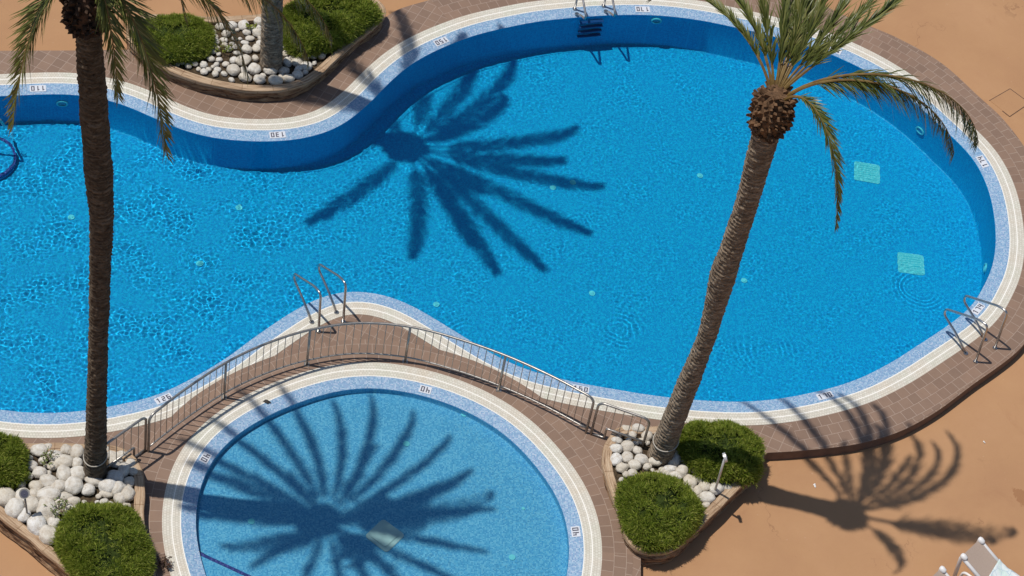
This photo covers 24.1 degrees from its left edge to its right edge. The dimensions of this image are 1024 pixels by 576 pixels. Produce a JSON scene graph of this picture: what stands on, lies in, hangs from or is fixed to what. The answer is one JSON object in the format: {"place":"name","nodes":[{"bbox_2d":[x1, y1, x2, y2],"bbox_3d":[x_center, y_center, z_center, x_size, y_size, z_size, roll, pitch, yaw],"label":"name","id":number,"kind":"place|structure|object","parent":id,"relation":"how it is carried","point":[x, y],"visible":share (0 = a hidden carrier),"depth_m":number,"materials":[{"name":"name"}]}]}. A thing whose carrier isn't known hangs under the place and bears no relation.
{"place":"outdoors","nodes":[
{"label":"outdoors","id":0,"kind":"place"},
{"bbox_2d":[196,388,568,575],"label":"water","id":1,"kind":"structure","parent":0,"point":[368,482],"depth_m":41.70,"materials":[{"name":"blue liquid"}]},
{"bbox_2d":[0,15,995,412],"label":"water","id":2,"kind":"structure","parent":0,"point":[556,199],"depth_m":46.21,"materials":[{"name":"blue liquid"}]},
{"bbox_2d":[0,0,1023,575],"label":"terrace ground","id":3,"kind":"structure","parent":0,"point":[944,490],"depth_m":43.60,"materials":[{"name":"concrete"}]},
{"bbox_2d":[0,443,155,575],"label":"stone planter","id":4,"kind":"object","parent":3,"relation":"on","point":[20,534],"visible":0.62,"depth_m":40.24,"materials":[{"name":"stone"}]},
{"bbox_2d":[0,487,15,507],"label":"white boulder","id":5,"kind":"object","parent":4,"relation":"on","point":[7,494],"visible":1,"depth_m":40.21,"materials":[{"name":"stone"}]},
{"bbox_2d":[4,498,24,517],"bbox_3d":[-8.324,3.692,40.196,0.342,0.285,0.377,4,58,-2],"label":"white boulder","id":6,"kind":"object","parent":4,"relation":"on","point":[14,507],"visible":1,"depth_m":40.09,"materials":[{"name":"stone"}]},
{"bbox_2d":[0,430,30,489],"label":"shrub","id":7,"kind":"object","parent":4,"relation":"on","point":[14,455],"visible":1,"depth_m":40.49,"materials":[{"name":"green plant"}]},
{"bbox_2d":[17,508,30,522],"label":"white boulder","id":8,"kind":"object","parent":4,"relation":"on","point":[23,516],"visible":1,"depth_m":40.07,"materials":[{"name":"stone"}]},
{"bbox_2d":[19,488,28,513],"bbox_3d":[-8.109,3.643,39.946,0.173,0.904,0.164,5,49,-6],"label":"garden stake","id":9,"kind":"object","parent":4,"relation":"in","point":[24,493],"visible":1,"depth_m":39.64,"materials":[{"name":"grey metal"}]},
{"bbox_2d":[24,495,38,512],"bbox_3d":[-8.059,3.630,40.303,0.264,0.216,0.325,3,43,-12],"label":"white boulder","id":10,"kind":"object","parent":4,"relation":"on","point":[32,503],"visible":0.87,"depth_m":40.20,"materials":[{"name":"stone"}]},
{"bbox_2d":[27,460,37,470],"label":"white boulder","id":11,"kind":"object","parent":4,"relation":"on","point":[32,465],"visible":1,"depth_m":40.78,"materials":[{"name":"stone"}]},
{"bbox_2d":[29,480,42,489],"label":"white boulder","id":12,"kind":"object","parent":4,"relation":"on","point":[34,484],"visible":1,"depth_m":40.52,"materials":[{"name":"stone"}]},
{"bbox_2d":[27,514,46,535],"bbox_3d":[-7.923,3.958,40.014,0.327,0.263,0.382,-4,62,-7],"label":"white boulder","id":13,"kind":"object","parent":4,"relation":"on","point":[36,523],"visible":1,"depth_m":39.92,"materials":[{"name":"stone"}]},
{"bbox_2d":[30,443,47,456],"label":"white boulder","id":14,"kind":"object","parent":4,"relation":"on","point":[37,450],"visible":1,"depth_m":40.99,"materials":[{"name":"stone"}]},
{"bbox_2d":[32,466,46,478],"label":"white boulder","id":15,"kind":"object","parent":4,"relation":"on","point":[38,472],"visible":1,"depth_m":40.70,"materials":[{"name":"stone"}]},
{"bbox_2d":[36,496,56,518],"bbox_3d":[-7.817,3.705,40.269,0.375,0.242,0.399,24,50,11],"label":"white boulder","id":16,"kind":"object","parent":4,"relation":"on","point":[43,510],"visible":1,"depth_m":40.18,"materials":[{"name":"stone"}]},
{"bbox_2d":[39,474,56,486],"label":"white boulder","id":17,"kind":"object","parent":4,"relation":"on","point":[45,480],"visible":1,"depth_m":40.57,"materials":[{"name":"stone"}]},
{"bbox_2d":[39,525,57,544],"bbox_3d":[-7.707,4.111,39.923,0.325,0.267,0.372,5,48,-15],"label":"white boulder","id":18,"kind":"object","parent":4,"relation":"on","point":[46,532],"visible":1,"depth_m":39.81,"materials":[{"name":"stone"}]},
{"bbox_2d":[37,486,60,500],"bbox_3d":[-7.809,3.485,40.476,0.408,0.237,0.315,-7,44,-6],"label":"white boulder","id":19,"kind":"object","parent":4,"relation":"on","point":[52,493],"visible":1,"depth_m":40.39,"materials":[{"name":"stone"}]},
{"bbox_2d":[39,446,58,464],"bbox_3d":[-7.898,2.910,40.881,0.285,0.217,0.414,23,50,10],"label":"plant","id":20,"kind":"object","parent":4,"relation":"on","point":[47,456],"visible":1,"depth_m":40.87,"materials":[{"name":"green plant"}]},
{"bbox_2d":[46,517,59,528],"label":"white boulder","id":21,"kind":"object","parent":4,"relation":"on","point":[52,521],"visible":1,"depth_m":40.07,"materials":[{"name":"stone"}]},
{"bbox_2d":[47,461,58,470],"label":"white boulder","id":22,"kind":"object","parent":4,"relation":"on","point":[53,467],"visible":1,"depth_m":40.85,"materials":[{"name":"stone"}]},
{"bbox_2d":[47,450,62,460],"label":"white boulder","id":23,"kind":"object","parent":4,"relation":"on","point":[55,457],"visible":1,"depth_m":40.95,"materials":[{"name":"stone"}]},
{"bbox_2d":[43,496,67,517],"bbox_3d":[-7.587,3.707,40.197,0.446,0.262,0.364,-23,57,-26],"label":"plant","id":24,"kind":"object","parent":4,"relation":"in","point":[62,506],"visible":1,"depth_m":40.20,"materials":[{"name":"green plant"}]},
{"bbox_2d":[51,479,64,491],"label":"white boulder","id":25,"kind":"object","parent":4,"relation":"on","point":[59,484],"visible":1,"depth_m":40.51,"materials":[{"name":"stone"}]},
{"bbox_2d":[56,464,70,480],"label":"white boulder","id":26,"kind":"object","parent":4,"relation":"on","point":[63,472],"visible":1,"depth_m":40.70,"materials":[{"name":"stone"}]},
{"bbox_2d":[55,454,73,467],"bbox_3d":[-7.635,2.955,40.979,0.334,0.209,0.285,12,40,-15],"label":"white boulder","id":27,"kind":"object","parent":4,"relation":"on","point":[65,459],"visible":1,"depth_m":40.90,"materials":[{"name":"stone"}]},
{"bbox_2d":[58,491,72,500],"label":"white boulder","id":28,"kind":"object","parent":4,"relation":"on","point":[66,495],"visible":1,"depth_m":40.49,"materials":[{"name":"stone"}]},
{"bbox_2d":[60,444,71,454],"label":"white boulder","id":29,"kind":"object","parent":4,"relation":"on","point":[65,449],"visible":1,"depth_m":41.07,"materials":[{"name":"stone"}]},
{"bbox_2d":[67,496,80,504],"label":"white boulder","id":30,"kind":"object","parent":4,"relation":"on","point":[73,500],"visible":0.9,"depth_m":40.46,"materials":[{"name":"stone"}]},
{"bbox_2d":[65,476,83,495],"bbox_3d":[-7.418,3.347,40.633,0.336,0.247,0.323,14,62,3],"label":"white boulder","id":31,"kind":"object","parent":4,"relation":"on","point":[74,485],"visible":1,"depth_m":40.54,"materials":[{"name":"stone"}]},
{"bbox_2d":[70,444,83,457],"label":"white boulder","id":32,"kind":"object","parent":4,"relation":"on","point":[77,450],"visible":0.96,"depth_m":41.06,"materials":[{"name":"stone"}]},
{"bbox_2d":[72,457,82,466],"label":"white boulder","id":33,"kind":"object","parent":4,"relation":"on","point":[77,461],"visible":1,"depth_m":40.93,"materials":[{"name":"stone"}]},
{"bbox_2d":[71,466,84,480],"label":"white boulder","id":34,"kind":"object","parent":4,"relation":"on","point":[77,471],"visible":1,"depth_m":40.76,"materials":[{"name":"stone"}]},
{"bbox_2d":[81,483,94,495],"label":"white boulder","id":35,"kind":"object","parent":4,"relation":"on","point":[88,489],"visible":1,"depth_m":40.59,"materials":[{"name":"stone"}]},
{"bbox_2d":[84,477,102,486],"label":"white boulder","id":36,"kind":"object","parent":4,"relation":"on","point":[93,481],"visible":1,"depth_m":40.72,"materials":[{"name":"stone"}]},
{"bbox_2d":[49,497,157,575],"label":"shrub","id":37,"kind":"object","parent":4,"relation":"on","point":[101,539],"visible":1,"depth_m":39.57,"materials":[{"name":"green plant"}]},
{"bbox_2d":[99,491,113,498],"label":"white boulder","id":38,"kind":"object","parent":4,"relation":"on","point":[104,494],"visible":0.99,"depth_m":40.63,"materials":[{"name":"stone"}]},
{"bbox_2d":[98,478,115,491],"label":"white boulder","id":39,"kind":"object","parent":4,"relation":"on","point":[106,484],"visible":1,"depth_m":40.65,"materials":[{"name":"stone"}]},
{"bbox_2d":[106,470,123,480],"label":"white boulder","id":40,"kind":"object","parent":4,"relation":"on","point":[116,475],"visible":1,"depth_m":40.84,"materials":[{"name":"stone"}]},
{"bbox_2d":[108,455,122,467],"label":"white boulder","id":41,"kind":"object","parent":4,"relation":"on","point":[116,464],"visible":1,"depth_m":41.05,"materials":[{"name":"stone"}]},
{"bbox_2d":[112,480,125,494],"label":"white boulder","id":42,"kind":"object","parent":4,"relation":"on","point":[119,485],"visible":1,"depth_m":40.65,"materials":[{"name":"stone"}]},
{"bbox_2d":[113,492,125,503],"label":"white boulder","id":43,"kind":"object","parent":4,"relation":"on","point":[119,497],"visible":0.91,"depth_m":40.58,"materials":[{"name":"stone"}]},
{"bbox_2d":[118,462,129,477],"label":"white boulder","id":44,"kind":"object","parent":4,"relation":"on","point":[123,468],"visible":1,"depth_m":40.96,"materials":[{"name":"stone"}]},
{"bbox_2d":[121,486,134,501],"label":"white boulder","id":45,"kind":"object","parent":4,"relation":"on","point":[128,492],"visible":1,"depth_m":40.63,"materials":[{"name":"stone"}]},
{"bbox_2d":[123,476,134,487],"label":"white boulder","id":46,"kind":"object","parent":4,"relation":"on","point":[129,481],"visible":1,"depth_m":40.84,"materials":[{"name":"stone"}]},
{"bbox_2d":[129,466,137,476],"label":"white boulder","id":47,"kind":"object","parent":4,"relation":"on","point":[133,471],"visible":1,"depth_m":40.99,"materials":[{"name":"stone"}]},
{"bbox_2d":[4,0,331,478],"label":"palm tree","id":48,"kind":"object","parent":4,"relation":"in","point":[87,23],"visible":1,"depth_m":33.82,"materials":[{"name":"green plant"}]},
{"bbox_2d":[126,0,385,101],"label":"stone planter","id":49,"kind":"object","parent":3,"relation":"on","point":[192,78],"visible":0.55,"depth_m":47.50,"materials":[{"name":"stone"}]},
{"bbox_2d":[127,12,216,65],"bbox_3d":[-6.671,-4.981,47.553,1.873,0.610,1.424,-11,52,-18],"label":"shrub","id":50,"kind":"object","parent":49,"relation":"on","point":[183,42],"visible":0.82,"depth_m":47.45,"materials":[{"name":"green plant"}]},
{"bbox_2d":[212,37,232,52],"bbox_3d":[-5.772,-4.806,47.753,0.436,0.264,0.342,-9,52,-17],"label":"plant","id":51,"kind":"object","parent":49,"relation":"on","point":[226,47],"visible":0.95,"depth_m":47.74,"materials":[{"name":"green plant"}]},
{"bbox_2d":[226,64,239,75],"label":"white boulder","id":52,"kind":"object","parent":49,"relation":"on","point":[233,69],"visible":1,"depth_m":47.38,"materials":[{"name":"stone"}]},
{"bbox_2d":[235,54,251,65],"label":"white boulder","id":53,"kind":"object","parent":49,"relation":"on","point":[247,59],"visible":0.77,"depth_m":47.59,"materials":[{"name":"stone"}]},
{"bbox_2d":[238,20,248,29],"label":"white boulder","id":54,"kind":"object","parent":49,"relation":"on","point":[241,24],"visible":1,"depth_m":48.27,"materials":[{"name":"stone"}]},
{"bbox_2d":[238,73,251,82],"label":"white boulder","id":55,"kind":"object","parent":49,"relation":"on","point":[242,77],"visible":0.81,"depth_m":47.33,"materials":[{"name":"stone"}]},
{"bbox_2d":[241,44,251,53],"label":"white boulder","id":56,"kind":"object","parent":49,"relation":"on","point":[246,48],"visible":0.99,"depth_m":47.87,"materials":[{"name":"stone"}]},
{"bbox_2d":[248,63,260,75],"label":"white boulder","id":57,"kind":"object","parent":49,"relation":"on","point":[254,69],"visible":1,"depth_m":47.47,"materials":[{"name":"stone"}]},
{"bbox_2d":[252,27,260,36],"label":"white boulder","id":58,"kind":"object","parent":49,"relation":"on","point":[256,31],"visible":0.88,"depth_m":48.21,"materials":[{"name":"stone"}]},
{"bbox_2d":[253,74,265,84],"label":"white boulder","id":59,"kind":"object","parent":49,"relation":"on","point":[258,79],"visible":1,"depth_m":47.33,"materials":[{"name":"stone"}]},
{"bbox_2d":[263,68,277,74],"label":"white boulder","id":60,"kind":"object","parent":49,"relation":"on","point":[270,71],"visible":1,"depth_m":47.52,"materials":[{"name":"stone"}]},
{"bbox_2d":[259,0,282,72],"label":"palm tree","id":61,"kind":"object","parent":49,"relation":"in","point":[271,49],"visible":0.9,"depth_m":46.95,"materials":[{"name":"grey plant"}]},
{"bbox_2d":[268,75,282,84],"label":"white boulder","id":62,"kind":"object","parent":49,"relation":"on","point":[274,79],"visible":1,"depth_m":47.34,"materials":[{"name":"stone"}]},
{"bbox_2d":[278,66,289,74],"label":"white boulder","id":63,"kind":"object","parent":49,"relation":"on","point":[284,70],"visible":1,"depth_m":47.62,"materials":[{"name":"stone"}]},
{"bbox_2d":[283,57,291,66],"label":"white boulder","id":64,"kind":"object","parent":49,"relation":"on","point":[287,61],"visible":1,"depth_m":47.78,"materials":[{"name":"stone"}]},
{"bbox_2d":[282,74,294,82],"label":"white boulder","id":65,"kind":"object","parent":49,"relation":"on","point":[287,78],"visible":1,"depth_m":47.47,"materials":[{"name":"stone"}]},
{"bbox_2d":[292,70,302,79],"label":"white boulder","id":66,"kind":"object","parent":49,"relation":"on","point":[297,74],"visible":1,"depth_m":47.57,"materials":[{"name":"stone"}]},
{"bbox_2d":[292,57,302,66],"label":"white boulder","id":67,"kind":"object","parent":49,"relation":"on","point":[296,61],"visible":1,"depth_m":47.79,"materials":[{"name":"stone"}]},
{"bbox_2d":[301,61,312,70],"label":"white boulder","id":68,"kind":"object","parent":49,"relation":"on","point":[309,68],"visible":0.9,"depth_m":47.74,"materials":[{"name":"stone"}]},
{"bbox_2d":[283,0,385,59],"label":"shrub","id":69,"kind":"object","parent":49,"relation":"on","point":[347,21],"visible":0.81,"depth_m":48.14,"materials":[{"name":"green plant"}]},
{"bbox_2d":[601,425,764,565],"bbox_3d":[3.041,3.685,42.542,2.983,0.460,2.886,5,49,-6],"label":"stone planter","id":70,"kind":"object","parent":3,"relation":"on","point":[721,502],"visible":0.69,"depth_m":42.32,"materials":[{"name":"stone"}]},
{"bbox_2d":[610,452,622,465],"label":"white boulder","id":71,"kind":"object","parent":70,"relation":"on","point":[616,458],"visible":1,"depth_m":42.54,"materials":[{"name":"stone"}]},
{"bbox_2d":[610,443,622,452],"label":"white boulder","id":72,"kind":"object","parent":70,"relation":"on","point":[616,447],"visible":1,"depth_m":42.69,"materials":[{"name":"stone"}]},
{"bbox_2d":[615,462,628,472],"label":"white boulder","id":73,"kind":"object","parent":70,"relation":"on","point":[621,467],"visible":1,"depth_m":42.46,"materials":[{"name":"stone"}]},
{"bbox_2d":[621,451,632,462],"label":"white boulder","id":74,"kind":"object","parent":70,"relation":"on","point":[627,456],"visible":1,"depth_m":42.60,"materials":[{"name":"stone"}]},
{"bbox_2d":[621,440,633,451],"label":"white boulder","id":75,"kind":"object","parent":70,"relation":"on","point":[627,445],"visible":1,"depth_m":42.78,"materials":[{"name":"stone"}]},
{"bbox_2d":[628,459,640,469],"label":"white boulder","id":76,"kind":"object","parent":70,"relation":"on","point":[634,464],"visible":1,"depth_m":42.52,"materials":[{"name":"stone"}]},
{"bbox_2d":[632,423,644,431],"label":"white boulder","id":77,"kind":"object","parent":70,"relation":"on","point":[635,426],"visible":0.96,"depth_m":43.04,"materials":[{"name":"stone"}]},
{"bbox_2d":[634,453,648,465],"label":"white boulder","id":78,"kind":"object","parent":70,"relation":"on","point":[642,459],"visible":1,"depth_m":42.60,"materials":[{"name":"stone"}]},
{"bbox_2d":[641,431,652,440],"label":"white boulder","id":79,"kind":"object","parent":70,"relation":"on","point":[649,436],"visible":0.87,"depth_m":42.98,"materials":[{"name":"stone"}]},
{"bbox_2d":[648,457,661,465],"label":"white boulder","id":80,"kind":"object","parent":70,"relation":"on","point":[653,461],"visible":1,"depth_m":42.61,"materials":[{"name":"stone"}]},
{"bbox_2d":[612,467,707,555],"bbox_3d":[2.598,3.813,41.673,1.720,0.811,1.826,5,49,-6],"label":"shrub","id":81,"kind":"object","parent":70,"relation":"on","point":[659,512],"visible":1,"depth_m":41.59,"materials":[{"name":"green plant"}]},
{"bbox_2d":[664,464,676,471],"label":"white boulder","id":82,"kind":"object","parent":70,"relation":"on","point":[670,467],"visible":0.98,"depth_m":42.57,"materials":[{"name":"stone"}]},
{"bbox_2d":[668,453,680,466],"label":"white boulder","id":83,"kind":"object","parent":70,"relation":"on","point":[675,460],"visible":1,"depth_m":42.66,"materials":[{"name":"stone"}]},
{"bbox_2d":[675,464,688,476],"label":"white boulder","id":84,"kind":"object","parent":70,"relation":"on","point":[682,470],"visible":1,"depth_m":42.52,"materials":[{"name":"stone"}]},
{"bbox_2d":[683,474,696,487],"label":"white boulder","id":85,"kind":"object","parent":70,"relation":"on","point":[691,480],"visible":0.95,"depth_m":42.42,"materials":[{"name":"stone"}]},
{"bbox_2d":[698,480,709,490],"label":"white boulder","id":86,"kind":"object","parent":70,"relation":"on","point":[705,486],"visible":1,"depth_m":42.41,"materials":[{"name":"stone"}]},
{"bbox_2d":[699,491,714,502],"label":"white boulder","id":87,"kind":"object","parent":70,"relation":"on","point":[707,496],"visible":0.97,"depth_m":42.26,"materials":[{"name":"stone"}]},
{"bbox_2d":[709,482,724,494],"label":"white boulder","id":88,"kind":"object","parent":70,"relation":"on","point":[720,489],"visible":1,"depth_m":42.38,"materials":[{"name":"stone"}]},
{"bbox_2d":[714,453,727,490],"bbox_3d":[3.599,3.298,41.917,0.131,1.510,0.323,13,49,2],"label":"garden stake","id":89,"kind":"object","parent":70,"relation":"in","point":[725,460],"visible":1,"depth_m":41.70,"materials":[{"name":"silver metal"}]},
{"bbox_2d":[676,418,767,487],"bbox_3d":[3.751,2.843,42.736,1.747,0.716,1.491,5,49,-6],"label":"shrub","id":90,"kind":"object","parent":70,"relation":"on","point":[705,444],"visible":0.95,"depth_m":42.59,"materials":[{"name":"green plant"}]},
{"bbox_2d":[646,0,978,466],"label":"palm tree","id":91,"kind":"object","parent":70,"relation":"in","point":[771,115],"visible":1,"depth_m":35.63,"materials":[{"name":"brown plant"}]},
{"bbox_2d":[764,345,1023,460],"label":"deck edge kerb","id":92,"kind":"structure","parent":3,"relation":"on","point":[824,451],"depth_m":44.00,"materials":[{"name":"brown tile"}]},
{"bbox_2d":[933,566,948,575],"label":"sun lounger","id":93,"kind":"object","parent":3,"relation":"on","point":[942,571],"visible":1,"depth_m":41.43,"materials":[{"name":"white plastic"}]},
{"bbox_2d":[953,537,998,575],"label":"sun lounger","id":94,"kind":"object","parent":3,"relation":"on","point":[979,557],"visible":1,"depth_m":41.84,"materials":[{"name":"beige fabric"}]},
{"bbox_2d":[989,559,1018,575],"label":"beach towel","id":95,"kind":"object","parent":94,"relation":"on","point":[1000,568],"visible":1,"depth_m":41.85,"materials":[{"name":"white fabric"}]},
{"bbox_2d":[989,89,1023,116],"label":"access hatch","id":96,"kind":"object","parent":3,"relation":"on","point":[1009,102],"visible":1,"depth_m":50.59,"materials":[{"name":"brown"}]},
{"bbox_2d":[0,0,1023,575],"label":"pool deck","id":97,"kind":"structure","parent":0,"point":[400,26],"depth_m":47.23,"materials":[{"name":"brown tile"}]},
{"bbox_2d":[107,417,146,467],"bbox_3d":[-6.628,2.742,40.970,0.047,1.024,1.037,38,54,22],"label":"metal fence","id":98,"kind":"object","parent":97,"relation":"on","point":[132,448],"visible":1,"depth_m":40.97,"materials":[{"name":"metal"}]},
{"bbox_2d":[293,264,346,333],"bbox_3d":[-3.507,0.057,43.807,0.612,1.048,1.049,-22,57,-26],"label":"pool ladder","id":99,"kind":"object","parent":97,"relation":"on","point":[318,331],"visible":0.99,"depth_m":43.84,"materials":[{"name":"metal"}]},
{"bbox_2d":[162,362,601,575],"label":"wading pool","id":100,"kind":"structure","parent":97,"relation":"in","point":[209,440],"depth_m":42.47,"materials":[{"name":"tile"}]},
{"bbox_2d":[140,339,632,575],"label":"deck tile course","id":101,"kind":"object","parent":97,"relation":"on","point":[566,437],"visible":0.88,"depth_m":42.83,"materials":[{"name":"brown tile"}]},
{"bbox_2d":[155,554,171,569],"bbox_3d":[-5.810,4.574,40.073,0.313,0.210,0.276,-8,52,-16],"label":"plant","id":102,"kind":"object","parent":101,"relation":"on","point":[166,560],"visible":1,"depth_m":40.07,"materials":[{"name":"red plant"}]},
{"bbox_2d":[147,322,594,452],"bbox_3d":[-2.564,1.664,42.590,7.832,1.024,1.948,-2,50,-11],"label":"metal fence","id":103,"kind":"object","parent":101,"relation":"on","point":[307,363],"visible":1,"depth_m":42.80,"materials":[{"name":"metal"}]},
{"bbox_2d":[0,0,1023,437],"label":"swimming pool","id":104,"kind":"structure","parent":97,"relation":"in","point":[378,76],"depth_m":46.71,"materials":[{"name":"tile"}]},
{"bbox_2d":[573,0,615,19],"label":"pool ladder","id":105,"kind":"object","parent":104,"relation":"attached to","point":[603,5],"visible":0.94,"depth_m":50.00,"materials":[{"name":"metal"}]},
{"bbox_2d":[590,402,649,446],"bbox_3d":[1.927,2.469,42.699,1.003,0.984,0.047,19,49,7],"label":"metal fence","id":106,"kind":"object","parent":97,"relation":"on","point":[619,432],"visible":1,"depth_m":42.63,"materials":[{"name":"metal"}]},
{"bbox_2d":[432,0,1023,448],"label":"deck tile course","id":107,"kind":"object","parent":97,"relation":"on","point":[932,390],"visible":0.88,"depth_m":45.96,"materials":[{"name":"brown tile"}]},
{"bbox_2d":[943,295,1007,363],"bbox_3d":[8.735,0.648,45.402,0.664,1.048,1.049,-31,61,-30],"label":"pool ladder","id":108,"kind":"object","parent":107,"relation":"on","point":[984,339],"visible":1,"depth_m":45.40,"materials":[{"name":"metal"}]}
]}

